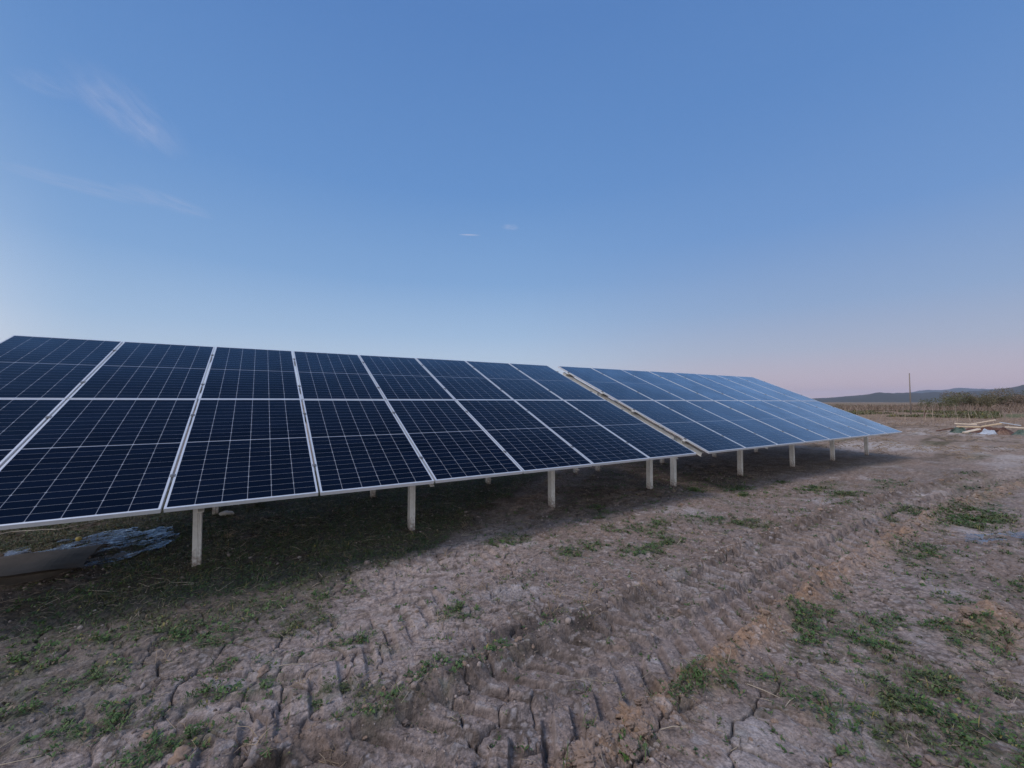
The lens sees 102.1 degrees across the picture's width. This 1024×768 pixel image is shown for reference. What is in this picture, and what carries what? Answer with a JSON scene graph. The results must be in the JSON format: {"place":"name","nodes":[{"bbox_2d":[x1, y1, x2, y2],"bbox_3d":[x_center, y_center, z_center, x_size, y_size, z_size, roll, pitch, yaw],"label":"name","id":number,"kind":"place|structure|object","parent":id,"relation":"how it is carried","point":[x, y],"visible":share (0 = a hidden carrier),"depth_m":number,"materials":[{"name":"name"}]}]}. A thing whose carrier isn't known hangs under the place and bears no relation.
{"place":"outdoors","nodes":[
{"label":"outdoors","id":0,"kind":"place"},
{"bbox_2d":[0,402,1023,767],"bbox_3d":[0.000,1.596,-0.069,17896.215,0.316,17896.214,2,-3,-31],"label":"ground","id":1,"kind":"structure","parent":0,"point":[526,720],"depth_m":2.95,"materials":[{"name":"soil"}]},
{"bbox_2d":[0,544,102,586],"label":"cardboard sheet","id":2,"kind":"object","parent":1,"relation":"on","point":[23,568],"visible":1,"depth_m":3.90,"materials":[{"name":"beige cardboard"}]},
{"bbox_2d":[0,519,103,534],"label":"rope","id":3,"kind":"object","parent":1,"relation":"on","point":[47,529],"visible":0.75,"depth_m":5.11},
{"bbox_2d":[4,526,179,571],"bbox_3d":[-4.556,1.787,4.587,1.372,0.075,1.388,-1,-3,22],"label":"plastic film","id":4,"kind":"object","parent":1,"relation":"on","point":[119,536],"visible":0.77,"depth_m":4.68,"materials":[{"name":"grey"}]},
{"bbox_2d":[218,510,233,515],"bbox_3d":[-4.011,1.823,5.812,0.185,0.089,0.120,2,-3,-31],"label":"stone","id":5,"kind":"object","parent":1,"relation":"on","point":[223,513],"visible":0.85,"depth_m":5.77,"materials":[{"name":"grey stone"}]},
{"bbox_2d":[0,335,695,566],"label":"solar table","id":6,"kind":"object","parent":1,"relation":"on","point":[90,430],"visible":0.99,"depth_m":5.10,"materials":[{"name":"glass"}]},
{"bbox_2d":[0,460,1023,767],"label":"weeds","id":7,"kind":"object","parent":1,"relation":"on","point":[826,710],"visible":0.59,"depth_m":3.15,"materials":[{"name":"green plant"}]},
{"bbox_2d":[2,461,1023,767],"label":"soil clods","id":8,"kind":"object","parent":1,"relation":"on","point":[588,753],"visible":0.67,"depth_m":2.48,"materials":[{"name":"soil"}]},
{"bbox_2d":[195,403,1023,412],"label":"scrub","id":9,"kind":"object","parent":1,"relation":"on","point":[1019,408],"visible":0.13,"depth_m":72.50,"materials":[{"name":"plant"}]},
{"bbox_2d":[558,366,901,486],"bbox_3d":[6.219,1.003,11.328,9.322,2.896,4.219,2,-3,-31],"label":"solar table","id":10,"kind":"object","parent":1,"relation":"on","point":[712,414],"visible":0.98,"depth_m":10.21,"materials":[{"name":"glass"}]},
{"bbox_2d":[909,373,911,413],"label":"utility pole","id":11,"kind":"object","parent":1,"relation":"on","point":[910,394],"visible":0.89,"depth_m":53.27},
{"bbox_2d":[803,408,1023,462],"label":"stubble","id":12,"kind":"object","parent":1,"relation":"on","point":[946,432],"visible":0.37,"depth_m":20.03,"materials":[{"name":"beige plant"}]},
{"bbox_2d":[846,409,1001,418],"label":"grass","id":13,"kind":"structure","parent":1,"relation":"on","point":[990,415],"depth_m":51.49,"materials":[{"name":"plant"}]},
{"bbox_2d":[917,391,964,409],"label":"shrub","id":14,"kind":"object","parent":1,"relation":"on","point":[955,401],"visible":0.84,"depth_m":81.04,"materials":[{"name":"green plant"}]},
{"bbox_2d":[940,391,978,406],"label":"tree","id":15,"kind":"object","parent":1,"relation":"on","point":[943,394],"visible":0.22,"depth_m":88.79,"materials":[{"name":"green plant"}]},
{"bbox_2d":[950,427,970,432],"bbox_3d":[23.961,2.417,22.165,1.575,0.358,0.811,2,-3,-43],"label":"tangled net","id":16,"kind":"object","parent":1,"relation":"on","point":[958,430],"visible":0.69,"depth_m":21.95,"materials":[{"name":"green fabric"}]},
{"bbox_2d":[956,426,981,427],"bbox_3d":[24.194,2.264,21.917,0.240,0.070,0.870,1,-5,-29],"label":"plank","id":17,"kind":"object","parent":16,"relation":"on","point":[971,426],"visible":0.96,"depth_m":21.72,"materials":[{"name":"beige wood"}]},
{"bbox_2d":[943,393,999,409],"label":"tree","id":18,"kind":"object","parent":1,"relation":"on","point":[986,400],"visible":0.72,"depth_m":82.92,"materials":[{"name":"green plant"}]},
{"bbox_2d":[962,428,980,432],"bbox_3d":[23.660,2.408,21.311,0.693,0.060,0.200,-17,-5,10],"label":"plank","id":19,"kind":"object","parent":1,"relation":"on","point":[972,430],"visible":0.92,"depth_m":21.25,"materials":[{"name":"beige wood"}]},
{"bbox_2d":[977,428,997,434],"bbox_3d":[24.252,2.406,21.095,1.155,0.289,0.701,2,-3,-41],"label":"white sack","id":20,"kind":"object","parent":1,"relation":"on","point":[985,431],"visible":0.91,"depth_m":20.96,"materials":[{"name":"white plastic"}]},
{"bbox_2d":[956,390,1023,405],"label":"tree","id":21,"kind":"object","parent":1,"relation":"on","point":[968,398],"visible":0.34,"depth_m":85.43,"materials":[{"name":"green plant"}]},
{"bbox_2d":[966,425,1013,433],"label":"timber offcuts","id":22,"kind":"object","parent":1,"relation":"on","point":[994,429],"visible":0.34,"depth_m":21.89,"materials":[{"name":"brown wood"}]},
{"bbox_2d":[972,420,995,423],"bbox_3d":[25.132,2.036,22.079,0.160,0.061,0.921,1,-19,-28],"label":"plank","id":23,"kind":"object","parent":22,"relation":"on","point":[983,421],"visible":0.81,"depth_m":22.01,"materials":[{"name":"beige wood"}]},
{"bbox_2d":[982,423,1001,426],"bbox_3d":[24.889,2.142,21.517,0.756,0.070,0.220,-22,-16,39],"label":"plank","id":24,"kind":"object","parent":22,"relation":"on","point":[991,425],"visible":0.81,"depth_m":21.42,"materials":[{"name":"beige wood"}]},
{"bbox_2d":[964,531,1023,542],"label":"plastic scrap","id":25,"kind":"object","parent":1,"relation":"on","point":[983,540],"visible":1,"depth_m":4.77,"materials":[{"name":"grey plastic"}]},
{"bbox_2d":[969,387,1021,407],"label":"tree","id":26,"kind":"object","parent":1,"relation":"on","point":[1003,391],"visible":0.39,"depth_m":85.46,"materials":[{"name":"green plant"}]},
{"bbox_2d":[981,388,1023,406],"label":"tree","id":27,"kind":"object","parent":1,"relation":"on","point":[1018,397],"visible":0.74,"depth_m":83.01,"materials":[{"name":"green plant"}]},
{"bbox_2d":[996,429,1011,434],"bbox_3d":[24.730,2.399,20.846,1.050,0.281,0.571,2,-3,-40],"label":"cardboard pile","id":28,"kind":"object","parent":1,"relation":"on","point":[1001,432],"visible":0.91,"depth_m":20.66,"materials":[{"name":"brown cardboard"}]},
{"bbox_2d":[1012,430,1023,435],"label":"tangled net","id":29,"kind":"object","parent":1,"relation":"on","point":[1018,432],"visible":0.81,"depth_m":20.43,"materials":[{"name":"green fabric"}]},
{"bbox_2d":[0,0,1023,399],"label":"sky","id":30,"kind":"structure","parent":0,"point":[811,199],"materials":[{"name":"blue"}]},
{"bbox_2d":[197,385,1023,401],"bbox_3d":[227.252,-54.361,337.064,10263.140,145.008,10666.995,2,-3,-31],"label":"hills","id":31,"kind":"structure","parent":0,"point":[891,397],"depth_m":2492.35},
{"bbox_2d":[301,388,992,399],"bbox_3d":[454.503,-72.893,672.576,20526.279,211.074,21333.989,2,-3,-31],"label":"mountains","id":32,"kind":"structure","parent":0,"point":[957,390],"depth_m":5791.29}
]}

